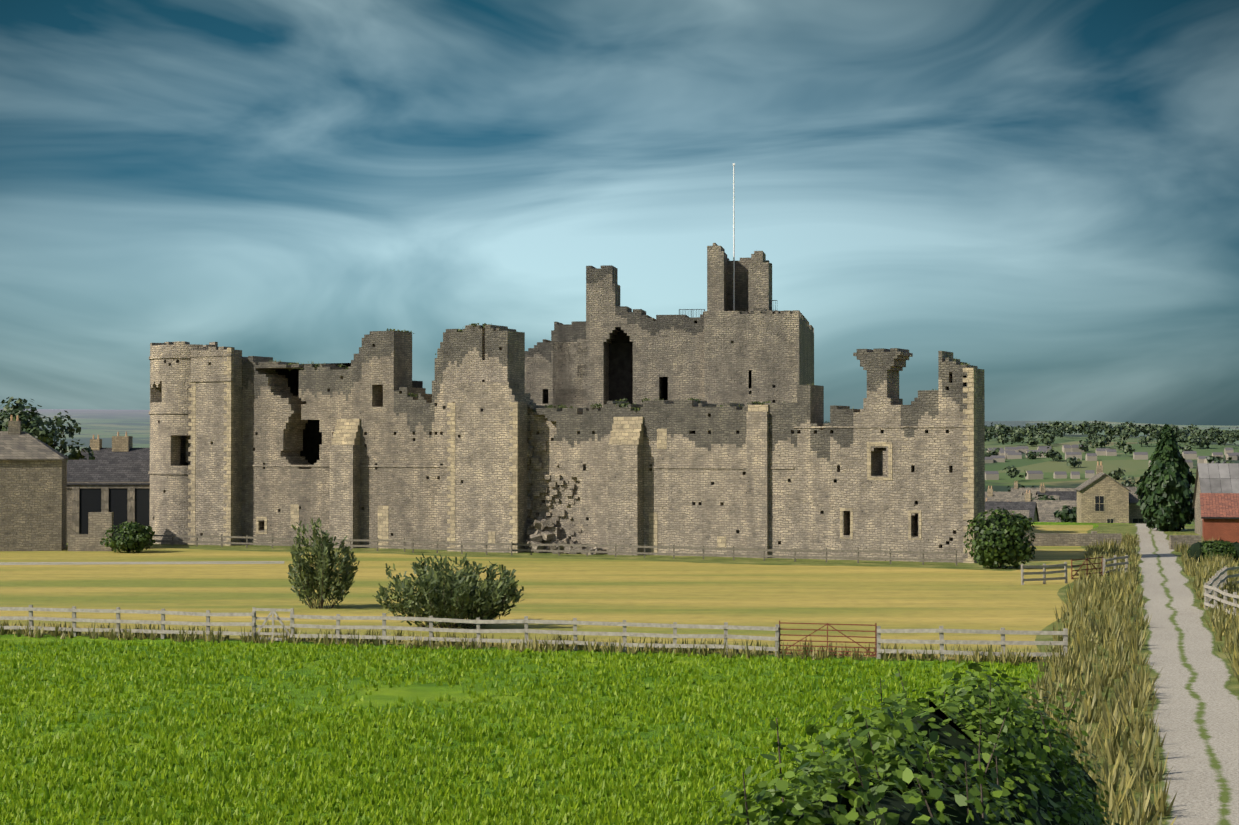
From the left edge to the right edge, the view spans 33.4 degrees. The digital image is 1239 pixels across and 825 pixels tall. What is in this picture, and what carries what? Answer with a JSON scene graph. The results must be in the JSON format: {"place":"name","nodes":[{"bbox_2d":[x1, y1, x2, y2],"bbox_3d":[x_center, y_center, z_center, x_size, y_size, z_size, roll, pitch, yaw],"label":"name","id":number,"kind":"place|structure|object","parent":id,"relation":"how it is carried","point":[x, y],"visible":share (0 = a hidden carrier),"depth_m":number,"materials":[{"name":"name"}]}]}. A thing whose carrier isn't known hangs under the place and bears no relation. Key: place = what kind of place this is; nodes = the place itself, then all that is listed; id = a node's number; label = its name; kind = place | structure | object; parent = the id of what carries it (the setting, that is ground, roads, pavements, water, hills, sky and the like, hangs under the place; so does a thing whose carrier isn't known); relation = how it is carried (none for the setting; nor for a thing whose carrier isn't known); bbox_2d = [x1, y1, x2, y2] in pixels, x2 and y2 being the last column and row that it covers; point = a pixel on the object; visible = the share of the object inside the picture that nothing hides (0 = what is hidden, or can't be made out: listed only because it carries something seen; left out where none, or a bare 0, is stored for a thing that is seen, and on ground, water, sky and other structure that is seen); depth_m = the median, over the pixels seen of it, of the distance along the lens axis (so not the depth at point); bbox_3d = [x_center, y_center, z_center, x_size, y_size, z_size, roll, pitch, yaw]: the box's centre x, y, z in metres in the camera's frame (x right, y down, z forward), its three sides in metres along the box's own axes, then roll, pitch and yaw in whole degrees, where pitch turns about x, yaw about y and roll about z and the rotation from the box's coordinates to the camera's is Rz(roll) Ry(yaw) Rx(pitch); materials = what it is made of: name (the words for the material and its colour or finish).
{"place":"outdoors","nodes":[
{"label":"outdoors","id":0,"kind":"place"},
{"bbox_2d":[0,415,69,550],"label":"stone house","id":1,"kind":"structure","parent":0,"point":[33,493],"depth_m":159.57,"materials":[{"name":"stone"}]},
{"bbox_2d":[0,561,283,564],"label":"footpath","id":2,"kind":"structure","parent":0,"point":[189,562],"depth_m":143.51,"materials":[{"name":"beige gravel"}]},
{"bbox_2d":[148,341,217,544],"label":"castle tower","id":3,"kind":"structure","parent":0,"point":[170,395],"depth_m":170.63,"materials":[{"name":"grey stone"}]},
{"bbox_2d":[0,525,1092,661],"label":"hay field","id":4,"kind":"structure","parent":0,"point":[634,591],"depth_m":111.65,"materials":[{"name":"yellow plant"}]},
{"bbox_2d":[0,397,94,461],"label":"farm tree","id":5,"kind":"object","parent":4,"relation":"on","point":[34,429],"visible":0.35,"depth_m":200.08,"materials":[{"name":"green plant"}]},
{"bbox_2d":[68,512,112,550],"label":"stone wall","id":6,"kind":"structure","parent":4,"relation":"on","point":[100,524],"depth_m":159.16,"materials":[{"name":"stone"}]},
{"bbox_2d":[79,432,149,459],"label":"farmhouse","id":7,"kind":"structure","parent":4,"relation":"on","point":[122,448],"depth_m":212.79,"materials":[{"name":"stone"}]},
{"bbox_2d":[100,521,156,552],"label":"bush","id":8,"kind":"object","parent":4,"relation":"on","point":[132,536],"visible":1,"depth_m":156.41,"materials":[{"name":"green plant"}]},
{"bbox_2d":[286,518,360,608],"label":"willow bush","id":9,"kind":"object","parent":4,"relation":"on","point":[309,578],"visible":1,"depth_m":102.37,"materials":[{"name":"green plant"}]},
{"bbox_2d":[372,553,524,628],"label":"willow bush","id":10,"kind":"object","parent":4,"relation":"on","point":[464,593],"visible":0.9,"depth_m":90.54,"materials":[{"name":"green plant"}]},
{"bbox_2d":[0,605,1067,659],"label":"field fence","id":11,"kind":"object","parent":4,"relation":"on","point":[941,631],"visible":0.79,"depth_m":82.44,"materials":[{"name":"grey wood"}]},
{"bbox_2d":[779,621,876,656],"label":"wooden gate","id":12,"kind":"structure","parent":11,"relation":"on","point":[827,636],"depth_m":78.75,"materials":[{"name":"wood"}]},
{"bbox_2d":[149,534,956,565],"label":"fence","id":13,"kind":"object","parent":4,"relation":"on","point":[922,552],"visible":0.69,"depth_m":151.68,"materials":[{"name":"grey wood"}]},
{"bbox_2d":[0,531,1238,824],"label":"tall grass","id":14,"kind":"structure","parent":4,"relation":"on","point":[1084,631],"depth_m":79.15,"materials":[{"name":"beige plant"}]},
{"bbox_2d":[883,448,886,474],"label":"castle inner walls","id":15,"kind":"structure","parent":4,"relation":"on","point":[884,462],"depth_m":155.06,"materials":[{"name":"stone"}]},
{"bbox_2d":[67,543,1047,570],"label":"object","id":16,"kind":"structure","parent":0,"point":[782,561],"depth_m":149.42,"materials":[{"name":"green plant"}]},
{"bbox_2d":[67,460,149,542],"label":"stone outbuilding","id":17,"kind":"structure","parent":16,"relation":"on","point":[120,489],"depth_m":173.02,"materials":[{"name":"stone"}]},
{"bbox_2d":[186,325,984,562],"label":"castle curtain wall","id":18,"kind":"structure","parent":16,"relation":"on","point":[695,483],"depth_m":154.14,"materials":[{"name":"grey stone"}]},
{"bbox_2d":[275,363,422,464],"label":"dark castle interiors","id":19,"kind":"object","parent":18,"relation":"attached to","point":[312,437],"visible":0.04,"depth_m":176.16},
{"bbox_2d":[189,346,768,557],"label":"wall buttresses","id":20,"kind":"structure","parent":18,"relation":"attached to","point":[483,454],"depth_m":158.15,"materials":[{"name":"grey stone"}]},
{"bbox_2d":[188,348,977,562],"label":"stone quoins","id":21,"kind":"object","parent":18,"relation":"attached to","point":[383,511],"depth_m":156.78,"materials":[{"name":"beige stone"}]},
{"bbox_2d":[262,323,969,422],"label":"castle wall weeds","id":22,"kind":"object","parent":18,"relation":"on","point":[561,405],"visible":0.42,"depth_m":157.14,"materials":[{"name":"green plant"}]},
{"bbox_2d":[525,243,813,407],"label":"castle keep","id":23,"kind":"structure","parent":16,"relation":"on","point":[752,347],"depth_m":175.49,"materials":[{"name":"grey stone"}]},
{"bbox_2d":[679,163,776,317],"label":"keep flagpole and railings","id":24,"kind":"object","parent":23,"relation":"on","point":[733,263],"visible":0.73,"depth_m":180.78,"materials":[{"name":"white metal"}]},
{"bbox_2d":[963,507,1036,568],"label":"bush","id":25,"kind":"object","parent":16,"relation":"on","point":[1000,540],"visible":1,"depth_m":135.67,"materials":[{"name":"green plant"}]},
{"bbox_2d":[0,409,1238,824],"bbox_3d":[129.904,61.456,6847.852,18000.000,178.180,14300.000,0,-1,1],"label":"terrain","id":26,"kind":"structure","parent":0,"point":[104,425],"depth_m":68.92,"materials":[{"name":"green plant"}]},
{"bbox_2d":[0,639,1039,824],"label":"pasture grass tufts","id":27,"kind":"object","parent":26,"relation":"on","point":[496,811],"visible":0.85,"depth_m":56.32,"materials":[{"name":"green plant"}]},
{"bbox_2d":[67,420,1238,491],"bbox_3d":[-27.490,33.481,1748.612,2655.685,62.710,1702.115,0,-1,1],"label":"trees","id":28,"kind":"object","parent":26,"relation":"on","point":[1196,437],"visible":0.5,"depth_m":1862.04,"materials":[{"name":"green plant"}]},
{"bbox_2d":[985,481,1076,521],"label":"village houses","id":29,"kind":"structure","parent":26,"relation":"on","point":[1016,499],"depth_m":283.86,"materials":[{"name":"stone"}]},
{"bbox_2d":[1032,494,1060,499],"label":"village tree","id":30,"kind":"object","parent":26,"relation":"on","point":[1044,497],"visible":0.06,"depth_m":298.10,"materials":[{"name":"green plant"}]},
{"bbox_2d":[1054,505,1076,522],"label":"village tree","id":31,"kind":"object","parent":26,"relation":"on","point":[1066,514],"visible":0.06,"depth_m":246.38,"materials":[{"name":"green plant"}]},
{"bbox_2d":[1022,523,1167,824],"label":"verge","id":32,"kind":"structure","parent":26,"relation":"on","point":[1123,529],"depth_m":74.42,"materials":[{"name":"beige plant"}]},
{"bbox_2d":[696,661,1119,824],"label":"hedge","id":33,"kind":"object","parent":32,"relation":"on","point":[1000,755],"visible":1,"depth_m":11.24,"materials":[{"name":"green plant"}]},
{"bbox_2d":[1071,556,1102,578],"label":"red gate","id":34,"kind":"structure","parent":32,"relation":"on","point":[1081,565],"depth_m":125.74,"materials":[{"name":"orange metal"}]},
{"bbox_2d":[1023,531,1200,548],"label":"yard wall","id":35,"kind":"structure","parent":32,"relation":"on","point":[1063,539],"depth_m":167.61,"materials":[{"name":"stone"}]},
{"bbox_2d":[1075,461,1146,523],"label":"stone house","id":36,"kind":"structure","parent":26,"relation":"on","point":[1102,497],"depth_m":222.82,"materials":[{"name":"stone"}]},
{"bbox_2d":[985,445,1238,479],"bbox_3d":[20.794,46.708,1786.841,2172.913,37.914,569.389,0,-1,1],"label":"town houses","id":37,"kind":"structure","parent":26,"relation":"on","point":[1017,451],"depth_m":1681.85,"materials":[{"name":"beige stone"}]},
{"bbox_2d":[1021,555,1238,617],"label":"paddock fences","id":38,"kind":"object","parent":26,"relation":"on","point":[1215,582],"visible":0.75,"depth_m":117.02,"materials":[{"name":"grey wood"}]},
{"bbox_2d":[1134,424,1194,530],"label":"cypress tree","id":39,"kind":"object","parent":26,"relation":"on","point":[1163,492],"visible":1,"depth_m":196.72,"materials":[{"name":"green plant"}]},
{"bbox_2d":[1165,524,1238,695],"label":"verge","id":40,"kind":"structure","parent":26,"relation":"on","point":[1233,686],"depth_m":97.74,"materials":[{"name":"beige plant"}]},
{"bbox_2d":[1187,540,1238,561],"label":"clipped hedge","id":41,"kind":"object","parent":26,"relation":"on","point":[1223,548],"visible":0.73,"depth_m":143.56,"materials":[{"name":"green plant"}]},
{"bbox_2d":[1200,493,1238,542],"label":"brick shed pantiles","id":42,"kind":"object","parent":26,"relation":"on","point":[1220,515],"visible":0.81,"depth_m":170.18,"materials":[{"name":"red brick"}]},
{"bbox_2d":[0,0,1238,425],"label":"sky","id":43,"kind":"structure","parent":0,"point":[1042,195],"materials":[{"name":"blue"}]},
{"bbox_2d":[1134,523,1238,824],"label":"gravel track","id":44,"kind":"structure","parent":0,"point":[1196,708],"depth_m":65.50,"materials":[{"name":"grey gravel"}]},
{"bbox_2d":[1192,463,1238,535],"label":"barn","id":45,"kind":"structure","parent":0,"point":[1217,477],"depth_m":187.46,"materials":[{"name":"metal"}]}
]}

